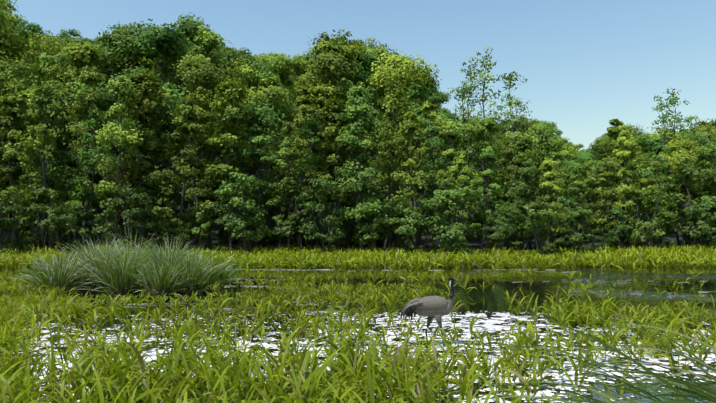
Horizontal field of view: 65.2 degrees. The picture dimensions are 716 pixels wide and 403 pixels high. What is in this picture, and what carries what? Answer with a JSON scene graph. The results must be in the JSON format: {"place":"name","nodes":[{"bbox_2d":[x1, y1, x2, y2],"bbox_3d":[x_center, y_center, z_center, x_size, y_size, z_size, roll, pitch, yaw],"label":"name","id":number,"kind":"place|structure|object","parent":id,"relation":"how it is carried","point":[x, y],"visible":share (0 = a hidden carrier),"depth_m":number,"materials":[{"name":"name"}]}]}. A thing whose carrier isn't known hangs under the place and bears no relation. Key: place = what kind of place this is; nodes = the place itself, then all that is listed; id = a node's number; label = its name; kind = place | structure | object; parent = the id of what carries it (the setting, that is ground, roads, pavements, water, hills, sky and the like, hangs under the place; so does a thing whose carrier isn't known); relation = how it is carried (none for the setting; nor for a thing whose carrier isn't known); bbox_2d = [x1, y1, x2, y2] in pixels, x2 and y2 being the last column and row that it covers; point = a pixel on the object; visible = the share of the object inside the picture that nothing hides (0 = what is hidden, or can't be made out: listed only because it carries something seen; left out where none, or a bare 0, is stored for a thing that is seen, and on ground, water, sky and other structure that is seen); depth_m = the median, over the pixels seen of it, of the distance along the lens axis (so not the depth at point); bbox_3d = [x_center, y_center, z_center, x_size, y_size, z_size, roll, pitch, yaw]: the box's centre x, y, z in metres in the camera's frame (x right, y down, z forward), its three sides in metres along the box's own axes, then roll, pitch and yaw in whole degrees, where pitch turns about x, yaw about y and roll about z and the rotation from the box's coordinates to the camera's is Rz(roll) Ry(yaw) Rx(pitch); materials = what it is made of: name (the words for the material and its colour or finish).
{"place":"outdoors","nodes":[
{"label":"outdoors","id":0,"kind":"place"},
{"bbox_2d":[0,147,705,256],"bbox_3d":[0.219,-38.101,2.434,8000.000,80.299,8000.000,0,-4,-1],"label":"ground","id":1,"kind":"structure","parent":0,"point":[472,242],"depth_m":54.34,"materials":[{"name":"green plant"}]},
{"bbox_2d":[0,194,30,255],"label":"tree","id":2,"kind":"object","parent":1,"relation":"on","point":[8,223],"visible":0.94,"depth_m":33.32,"materials":[{"name":"green plant"}]},
{"bbox_2d":[0,186,34,248],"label":"tree","id":3,"kind":"object","parent":1,"relation":"on","point":[22,224],"visible":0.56,"depth_m":35.17,"materials":[{"name":"green plant"}]},
{"bbox_2d":[0,88,42,223],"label":"tree","id":4,"kind":"object","parent":1,"relation":"on","point":[30,106],"visible":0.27,"depth_m":44.29,"materials":[{"name":"green plant"}]},
{"bbox_2d":[0,92,46,245],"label":"alder tree","id":5,"kind":"object","parent":1,"relation":"on","point":[13,156],"visible":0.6,"depth_m":36.61,"materials":[{"name":"green plant"}]},
{"bbox_2d":[0,59,67,238],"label":"tree","id":6,"kind":"object","parent":1,"relation":"on","point":[6,70],"visible":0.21,"depth_m":47.66,"materials":[{"name":"green plant"}]},
{"bbox_2d":[1,51,72,239],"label":"hill tree","id":7,"kind":"object","parent":1,"relation":"on","point":[62,59],"visible":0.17,"depth_m":52.23,"materials":[{"name":"green plant"}]},
{"bbox_2d":[0,0,74,148],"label":"hill tree","id":8,"kind":"object","parent":1,"relation":"on","point":[8,46],"visible":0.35,"depth_m":55.09,"materials":[{"name":"green plant"}]},
{"bbox_2d":[13,85,84,252],"bbox_3d":[-19.497,-1.859,35.055,4.109,11.056,2.770,1,-4,-17],"label":"alder tree","id":9,"kind":"object","parent":1,"relation":"on","point":[41,145],"visible":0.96,"depth_m":35.11,"materials":[{"name":"green plant"}]},
{"bbox_2d":[19,179,79,253],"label":"tree","id":10,"kind":"object","parent":1,"relation":"on","point":[38,198],"visible":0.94,"depth_m":34.49,"materials":[{"name":"green plant"}]},
{"bbox_2d":[0,63,107,241],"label":"tree","id":11,"kind":"object","parent":1,"relation":"on","point":[51,79],"visible":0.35,"depth_m":47.28,"materials":[{"name":"green plant"}]},
{"bbox_2d":[41,207,81,252],"bbox_3d":[-17.999,1.926,33.962,2.343,3.113,2.411,0,-4,1],"label":"willow shrub","id":12,"kind":"object","parent":1,"relation":"on","point":[69,218],"visible":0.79,"depth_m":34.00,"materials":[{"name":"green plant"}]},
{"bbox_2d":[25,81,115,247],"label":"tree","id":13,"kind":"object","parent":1,"relation":"on","point":[63,159],"visible":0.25,"depth_m":47.16,"materials":[{"name":"green plant"}]},
{"bbox_2d":[43,36,117,244],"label":"skyline tree","id":14,"kind":"object","parent":1,"relation":"on","point":[80,55],"visible":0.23,"depth_m":48.83,"materials":[{"name":"green plant"}]},
{"bbox_2d":[62,66,110,243],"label":"tree","id":15,"kind":"object","parent":1,"relation":"on","point":[89,94],"visible":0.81,"depth_m":45.42,"materials":[{"name":"green plant"}]},
{"bbox_2d":[69,109,110,241],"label":"alder tree","id":16,"kind":"object","parent":1,"relation":"on","point":[89,138],"visible":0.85,"depth_m":37.94,"materials":[{"name":"green plant"}]},
{"bbox_2d":[62,177,126,247],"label":"tree","id":17,"kind":"object","parent":1,"relation":"on","point":[97,199],"visible":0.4,"depth_m":41.51,"materials":[{"name":"green plant"}]},
{"bbox_2d":[69,204,119,249],"bbox_3d":[-16.540,1.897,36.022,2.911,3.456,3.032,0,-4,6],"label":"willow shrub","id":18,"kind":"object","parent":1,"relation":"on","point":[107,215],"visible":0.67,"depth_m":35.52,"materials":[{"name":"green plant"}]},
{"bbox_2d":[20,21,169,231],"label":"hill tree","id":19,"kind":"object","parent":1,"relation":"on","point":[123,38],"visible":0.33,"depth_m":54.25,"materials":[{"name":"green plant"}]},
{"bbox_2d":[93,75,143,246],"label":"alder tree","id":20,"kind":"object","parent":1,"relation":"on","point":[123,90],"visible":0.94,"depth_m":35.03,"materials":[{"name":"green plant"}]},
{"bbox_2d":[33,279,223,298],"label":"tussock mounds","id":21,"kind":"object","parent":1,"relation":"on","point":[159,292],"visible":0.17,"depth_m":13.63,"materials":[{"name":"soil"}]},
{"bbox_2d":[4,221,255,296],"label":"sedge tussocks","id":22,"kind":"object","parent":21,"relation":"on","point":[88,269],"visible":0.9,"depth_m":13.87,"materials":[{"name":"green plant"}]},
{"bbox_2d":[103,68,167,247],"bbox_3d":[-14.574,-2.606,37.444,4.206,12.933,4.672,3,-5,-36],"label":"alder tree","id":23,"kind":"object","parent":1,"relation":"on","point":[150,84],"visible":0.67,"depth_m":37.42,"materials":[{"name":"green plant"}]},
{"bbox_2d":[105,184,168,251],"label":"tree","id":24,"kind":"object","parent":1,"relation":"on","point":[135,198],"visible":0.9,"depth_m":33.36,"materials":[{"name":"green plant"}]},
{"bbox_2d":[72,66,218,241],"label":"tree","id":25,"kind":"object","parent":1,"relation":"on","point":[165,128],"visible":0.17,"depth_m":42.54,"materials":[{"name":"green plant"}]},
{"bbox_2d":[101,23,219,239],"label":"hill tree","id":26,"kind":"object","parent":1,"relation":"on","point":[165,42],"visible":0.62,"depth_m":52.50,"materials":[{"name":"green plant"}]},
{"bbox_2d":[158,213,191,249],"bbox_3d":[-11.314,2.130,34.978,2.378,2.797,2.447,0,-4,1],"label":"willow shrub","id":27,"kind":"object","parent":1,"relation":"on","point":[172,221],"visible":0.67,"depth_m":34.61,"materials":[{"name":"green plant"}]},
{"bbox_2d":[150,97,221,248],"bbox_3d":[-10.811,-1.571,35.324,4.221,10.499,4.761,1,-4,-11],"label":"alder tree","id":28,"kind":"object","parent":1,"relation":"on","point":[187,108],"visible":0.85,"depth_m":35.64,"materials":[{"name":"green plant"}]},
{"bbox_2d":[98,55,277,244],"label":"tree","id":29,"kind":"object","parent":1,"relation":"on","point":[197,72],"visible":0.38,"depth_m":42.32,"materials":[{"name":"green plant"}]},
{"bbox_2d":[159,87,217,248],"bbox_3d":[-11.153,-2.029,38.267,3.592,11.804,4.431,-3,-5,36],"label":"alder tree","id":30,"kind":"object","parent":1,"relation":"on","point":[200,96],"visible":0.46,"depth_m":38.30,"materials":[{"name":"green plant"}]},
{"bbox_2d":[151,26,242,244],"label":"skyline tree","id":31,"kind":"object","parent":1,"relation":"on","point":[207,40],"visible":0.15,"depth_m":49.67,"materials":[{"name":"green plant"}]},
{"bbox_2d":[174,207,225,250],"bbox_3d":[-9.891,1.959,35.800,2.834,3.302,2.951,-3,-5,35],"label":"willow shrub","id":32,"kind":"object","parent":1,"relation":"on","point":[196,229],"visible":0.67,"depth_m":35.44,"materials":[{"name":"green plant"}]},
{"bbox_2d":[134,12,282,210],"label":"hill tree","id":33,"kind":"object","parent":1,"relation":"on","point":[188,28],"visible":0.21,"depth_m":58.49,"materials":[{"name":"green plant"}]},
{"bbox_2d":[194,77,259,241],"bbox_3d":[-8.520,-2.264,36.721,4.031,12.104,4.478,1,-4,-8],"label":"alder tree","id":34,"kind":"object","parent":1,"relation":"on","point":[229,111],"visible":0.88,"depth_m":36.70,"materials":[{"name":"green plant"}]},
{"bbox_2d":[169,56,295,243],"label":"tree","id":35,"kind":"object","parent":1,"relation":"on","point":[273,94],"visible":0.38,"depth_m":47.14,"materials":[{"name":"green plant"}]},
{"bbox_2d":[200,178,275,253],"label":"tree","id":36,"kind":"object","parent":1,"relation":"on","point":[234,242],"visible":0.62,"depth_m":34.58,"materials":[{"name":"green plant"}]},
{"bbox_2d":[215,172,272,251],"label":"tree","id":37,"kind":"object","parent":1,"relation":"on","point":[255,232],"visible":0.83,"depth_m":33.76,"materials":[{"name":"green plant"}]},
{"bbox_2d":[223,101,285,247],"bbox_3d":[-7.141,-1.516,38.173,4.516,10.651,5.136,0,-4,0],"label":"alder tree","id":38,"kind":"object","parent":1,"relation":"on","point":[255,138],"visible":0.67,"depth_m":37.79,"materials":[{"name":"green plant"}]},
{"bbox_2d":[240,54,304,210],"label":"hill tree","id":39,"kind":"object","parent":1,"relation":"on","point":[281,64],"visible":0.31,"depth_m":63.57,"materials":[{"name":"green plant"}]},
{"bbox_2d":[217,59,331,246],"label":"tree","id":40,"kind":"object","parent":1,"relation":"on","point":[277,119],"visible":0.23,"depth_m":48.34,"materials":[{"name":"green plant"}]},
{"bbox_2d":[266,121,316,245],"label":"alder tree","id":41,"kind":"object","parent":1,"relation":"on","point":[286,151],"visible":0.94,"depth_m":35.91,"materials":[{"name":"green plant"}]},
{"bbox_2d":[273,177,326,249],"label":"tree","id":42,"kind":"object","parent":1,"relation":"on","point":[289,229],"visible":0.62,"depth_m":35.46,"materials":[{"name":"green plant"}]},
{"bbox_2d":[275,83,329,217],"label":"tree","id":43,"kind":"object","parent":1,"relation":"on","point":[303,101],"visible":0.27,"depth_m":44.48,"materials":[{"name":"green plant"}]},
{"bbox_2d":[291,115,328,248],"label":"alder tree","id":44,"kind":"object","parent":1,"relation":"on","point":[310,162],"visible":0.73,"depth_m":38.30,"materials":[{"name":"green plant"}]},
{"bbox_2d":[296,86,341,248],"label":"tree","id":45,"kind":"object","parent":1,"relation":"on","point":[321,99],"visible":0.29,"depth_m":45.13,"materials":[{"name":"green plant"}]},
{"bbox_2d":[292,177,348,251],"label":"tree","id":46,"kind":"object","parent":1,"relation":"on","point":[327,218],"visible":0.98,"depth_m":33.77,"materials":[{"name":"green plant"}]},
{"bbox_2d":[252,29,391,231],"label":"hill tree","id":47,"kind":"object","parent":1,"relation":"on","point":[327,63],"visible":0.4,"depth_m":51.56,"materials":[{"name":"green plant"}]},
{"bbox_2d":[302,96,367,248],"bbox_3d":[-1.504,-1.728,38.429,4.914,11.286,3.853,1,-4,-12],"label":"alder tree","id":48,"kind":"object","parent":1,"relation":"on","point":[331,113],"visible":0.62,"depth_m":38.42,"materials":[{"name":"green plant"}]},
{"bbox_2d":[294,38,379,242],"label":"skyline tree","id":49,"kind":"object","parent":1,"relation":"on","point":[345,80],"visible":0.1,"depth_m":52.06,"materials":[{"name":"green plant"}]},
{"bbox_2d":[291,83,408,201],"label":"tree","id":50,"kind":"object","parent":1,"relation":"on","point":[338,91],"visible":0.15,"depth_m":48.10,"materials":[{"name":"green plant"}]},
{"bbox_2d":[328,81,383,249],"bbox_3d":[0.061,-2.007,35.409,3.804,11.480,3.424,-1,-4,21],"label":"alder tree","id":51,"kind":"object","parent":1,"relation":"on","point":[361,95],"visible":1,"depth_m":35.07,"materials":[{"name":"green plant"}]},
{"bbox_2d":[0,271,714,327],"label":"marsh grass","id":52,"kind":"structure","parent":1,"relation":"on","point":[15,290],"depth_m":10.43,"materials":[{"name":"green plant"}]},
{"bbox_2d":[0,298,715,402],"bbox_3d":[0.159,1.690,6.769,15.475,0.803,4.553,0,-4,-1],"label":"marsh grass","id":53,"kind":"structure","parent":1,"relation":"on","point":[13,327],"depth_m":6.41,"materials":[{"name":"green plant"}]},
{"bbox_2d":[0,248,715,268],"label":"marsh grass","id":54,"kind":"structure","parent":1,"relation":"on","point":[663,259],"depth_m":27.54,"materials":[{"name":"green plant"}]},
{"bbox_2d":[0,243,715,264],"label":"bank grass","id":55,"kind":"structure","parent":1,"relation":"on","point":[523,252],"depth_m":33.84,"materials":[{"name":"green plant"}]},
{"bbox_2d":[0,255,715,284],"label":"marsh grass","id":56,"kind":"structure","parent":1,"relation":"on","point":[392,271],"depth_m":20.08,"materials":[{"name":"green plant"}]},
{"bbox_2d":[359,86,389,169],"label":"tree","id":57,"kind":"object","parent":1,"relation":"on","point":[377,121],"visible":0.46,"depth_m":48.35,"materials":[{"name":"green plant"}]},
{"bbox_2d":[352,193,398,249],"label":"tree","id":58,"kind":"object","parent":1,"relation":"on","point":[381,223],"visible":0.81,"depth_m":34.92,"materials":[{"name":"green plant"}]},
{"bbox_2d":[314,44,441,162],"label":"hill tree","id":59,"kind":"object","parent":1,"relation":"on","point":[365,72],"visible":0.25,"depth_m":56.23,"materials":[{"name":"green plant"}]},
{"bbox_2d":[364,122,407,247],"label":"alder tree","id":60,"kind":"object","parent":1,"relation":"on","point":[393,152],"visible":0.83,"depth_m":38.29,"materials":[{"name":"green plant"}]},
{"bbox_2d":[370,74,415,248],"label":"tree","id":61,"kind":"object","parent":1,"relation":"on","point":[390,83],"visible":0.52,"depth_m":44.53,"materials":[{"name":"green plant"}]},
{"bbox_2d":[366,50,451,237],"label":"hill tree","id":62,"kind":"object","parent":1,"relation":"on","point":[404,67],"visible":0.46,"depth_m":52.79,"materials":[{"name":"green plant"}]},
{"bbox_2d":[391,198,435,251],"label":"tree","id":63,"kind":"object","parent":1,"relation":"on","point":[421,223],"visible":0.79,"depth_m":34.61,"materials":[{"name":"green plant"}]},
{"bbox_2d":[386,111,443,244],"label":"alder tree","id":64,"kind":"object","parent":1,"relation":"on","point":[409,125],"visible":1,"depth_m":36.91,"materials":[{"name":"green plant"}]},
{"bbox_2d":[396,82,438,241],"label":"tree","id":65,"kind":"object","parent":1,"relation":"on","point":[413,93],"visible":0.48,"depth_m":49.33,"materials":[{"name":"green plant"}]},
{"bbox_2d":[383,163,457,244],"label":"tree","id":66,"kind":"object","parent":1,"relation":"on","point":[416,179],"visible":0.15,"depth_m":41.14,"materials":[{"name":"green plant"}]},
{"bbox_2d":[406,207,440,252],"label":"tree","id":67,"kind":"object","parent":1,"relation":"on","point":[412,246],"visible":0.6,"depth_m":34.70,"materials":[{"name":"green plant"}]},
{"bbox_2d":[400,277,460,345],"bbox_3d":[0.956,1.539,7.310,0.821,1.102,0.274,0,-4,-1],"label":"crane","id":68,"kind":"object","parent":1,"relation":"on","point":[432,307],"visible":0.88,"depth_m":7.26,"materials":[{"name":"grey"}]},
{"bbox_2d":[414,101,451,248],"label":"tree","id":69,"kind":"object","parent":1,"relation":"on","point":[429,106],"visible":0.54,"depth_m":45.43,"materials":[{"name":"green plant"}]},
{"bbox_2d":[419,122,455,250],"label":"alder tree","id":70,"kind":"object","parent":1,"relation":"on","point":[431,143],"visible":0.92,"depth_m":38.33,"materials":[{"name":"green plant"}]},
{"bbox_2d":[423,121,475,224],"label":"tree","id":71,"kind":"object","parent":1,"relation":"on","point":[451,130],"visible":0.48,"depth_m":44.49,"materials":[{"name":"green plant"}]},
{"bbox_2d":[421,179,485,252],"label":"tree","id":72,"kind":"object","parent":1,"relation":"on","point":[453,232],"visible":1,"depth_m":33.09,"materials":[{"name":"green plant"}]},
{"bbox_2d":[441,150,482,254],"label":"alder tree","id":73,"kind":"object","parent":1,"relation":"on","point":[460,161],"visible":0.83,"depth_m":36.41,"materials":[{"name":"green plant"}]},
{"bbox_2d":[448,56,506,239],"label":"skyline tree","id":74,"kind":"object","parent":1,"relation":"on","point":[472,78],"visible":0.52,"depth_m":55.19,"materials":[{"name":"green plant"}]},
{"bbox_2d":[455,46,519,224],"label":"skyline tree","id":75,"kind":"object","parent":1,"relation":"on","point":[483,97],"visible":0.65,"depth_m":53.03,"materials":[{"name":"green plant"}]},
{"bbox_2d":[469,146,506,249],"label":"alder tree","id":76,"kind":"object","parent":1,"relation":"on","point":[488,156],"visible":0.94,"depth_m":37.93,"materials":[{"name":"green plant"}]},
{"bbox_2d":[443,114,543,244],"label":"tree","id":77,"kind":"object","parent":1,"relation":"on","point":[486,126],"visible":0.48,"depth_m":49.26,"materials":[{"name":"green plant"}]},
{"bbox_2d":[480,211,517,252],"bbox_3d":[8.989,2.079,35.489,2.469,2.938,2.400,1,-4,-21],"label":"willow shrub","id":78,"kind":"object","parent":1,"relation":"on","point":[497,222],"visible":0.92,"depth_m":35.32,"materials":[{"name":"green plant"}]},
{"bbox_2d":[490,139,523,226],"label":"tree","id":79,"kind":"object","parent":1,"relation":"on","point":[508,149],"visible":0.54,"depth_m":45.76,"materials":[{"name":"green plant"}]},
{"bbox_2d":[492,71,540,180],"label":"skyline tree","id":80,"kind":"object","parent":1,"relation":"on","point":[510,77],"visible":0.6,"depth_m":52.16,"materials":[{"name":"green plant"}]},
{"bbox_2d":[504,159,542,249],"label":"alder tree","id":81,"kind":"object","parent":1,"relation":"on","point":[526,188],"visible":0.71,"depth_m":36.79,"materials":[{"name":"green plant"}]},
{"bbox_2d":[493,176,553,249],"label":"tree","id":82,"kind":"object","parent":1,"relation":"on","point":[510,184],"visible":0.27,"depth_m":43.15,"materials":[{"name":"green plant"}]},
{"bbox_2d":[509,137,553,248],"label":"tree","id":83,"kind":"object","parent":1,"relation":"on","point":[523,142],"visible":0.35,"depth_m":46.56,"materials":[{"name":"green plant"}]},
{"bbox_2d":[515,202,563,255],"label":"tree","id":84,"kind":"object","parent":1,"relation":"on","point":[549,212],"visible":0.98,"depth_m":33.95,"materials":[{"name":"green plant"}]},
{"bbox_2d":[513,121,575,241],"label":"hill tree","id":85,"kind":"object","parent":1,"relation":"on","point":[540,135],"visible":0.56,"depth_m":50.25,"materials":[{"name":"green plant"}]},
{"bbox_2d":[534,158,569,248],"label":"alder tree","id":86,"kind":"object","parent":1,"relation":"on","point":[548,175],"visible":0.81,"depth_m":38.23,"materials":[{"name":"green plant"}]},
{"bbox_2d":[550,185,597,249],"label":"tree","id":87,"kind":"object","parent":1,"relation":"on","point":[565,198],"visible":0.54,"depth_m":43.80,"materials":[{"name":"green plant"}]},
{"bbox_2d":[561,169,597,244],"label":"alder tree","id":88,"kind":"object","parent":1,"relation":"on","point":[578,179],"visible":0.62,"depth_m":36.75,"materials":[{"name":"green plant"}]},
{"bbox_2d":[560,203,615,252],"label":"tree","id":89,"kind":"object","parent":1,"relation":"on","point":[578,217],"visible":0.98,"depth_m":34.47,"materials":[{"name":"green plant"}]},
{"bbox_2d":[472,309,715,402],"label":"sedge","id":90,"kind":"object","parent":1,"relation":"on","point":[699,390],"visible":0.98,"depth_m":2.87,"materials":[{"name":"green plant"}]},
{"bbox_2d":[580,158,618,246],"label":"alder tree","id":91,"kind":"object","parent":1,"relation":"on","point":[604,174],"visible":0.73,"depth_m":38.02,"materials":[{"name":"green plant"}]},
{"bbox_2d":[577,160,636,247],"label":"tree","id":92,"kind":"object","parent":1,"relation":"on","point":[595,185],"visible":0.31,"depth_m":42.12,"materials":[{"name":"green plant"}]},
{"bbox_2d":[605,206,636,249],"bbox_3d":[16.690,1.865,35.657,1.956,3.369,2.177,-3,-5,36],"label":"willow shrub","id":93,"kind":"object","parent":1,"relation":"on","point":[621,230],"visible":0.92,"depth_m":35.32,"materials":[{"name":"green plant"}]},
{"bbox_2d":[592,130,660,248],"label":"alder tree","id":94,"kind":"object","parent":1,"relation":"on","point":[624,139],"visible":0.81,"depth_m":36.50,"materials":[{"name":"green plant"}]},
{"bbox_2d":[605,119,652,246],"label":"skyline tree","id":95,"kind":"object","parent":1,"relation":"on","point":[613,132],"visible":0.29,"depth_m":48.05,"materials":[{"name":"green plant"}]},
{"bbox_2d":[623,183,677,248],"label":"tree","id":96,"kind":"object","parent":1,"relation":"on","point":[651,224],"visible":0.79,"depth_m":34.87,"materials":[{"name":"green plant"}]},
{"bbox_2d":[645,137,674,243],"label":"tree","id":97,"kind":"object","parent":1,"relation":"on","point":[657,147],"visible":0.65,"depth_m":45.59,"materials":[{"name":"green plant"}]},
{"bbox_2d":[655,88,689,246],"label":"skyline tree","id":98,"kind":"object","parent":1,"relation":"on","point":[674,99],"visible":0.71,"depth_m":51.24,"materials":[{"name":"green plant"}]},
{"bbox_2d":[644,137,710,246],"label":"tree","id":99,"kind":"object","parent":1,"relation":"on","point":[681,147],"visible":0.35,"depth_m":47.74,"materials":[{"name":"green plant"}]},
{"bbox_2d":[660,164,715,247],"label":"tree","id":100,"kind":"object","parent":1,"relation":"on","point":[701,229],"visible":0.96,"depth_m":35.81,"materials":[{"name":"green plant"}]},
{"bbox_2d":[669,130,715,211],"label":"tree","id":101,"kind":"object","parent":1,"relation":"on","point":[704,137],"visible":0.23,"depth_m":48.15,"materials":[{"name":"green plant"}]},
{"bbox_2d":[691,195,715,249],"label":"willow shrub","id":102,"kind":"object","parent":1,"relation":"on","point":[709,202],"visible":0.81,"depth_m":34.87,"materials":[{"name":"green plant"}]},
{"bbox_2d":[0,264,715,402],"bbox_3d":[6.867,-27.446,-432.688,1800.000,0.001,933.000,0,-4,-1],"label":"water","id":103,"kind":"structure","parent":0,"point":[489,300],"depth_m":12.49,"materials":[{"name":"liquid"}]},
{"bbox_2d":[1,311,715,402],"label":"floating fluff","id":104,"kind":"object","parent":103,"relation":"on","point":[446,318],"visible":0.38,"depth_m":7.14,"materials":[{"name":"white"}]},
{"bbox_2d":[5,0,715,150],"label":"sky","id":105,"kind":"structure","parent":0,"point":[586,64],"materials":[{"name":"blue"}]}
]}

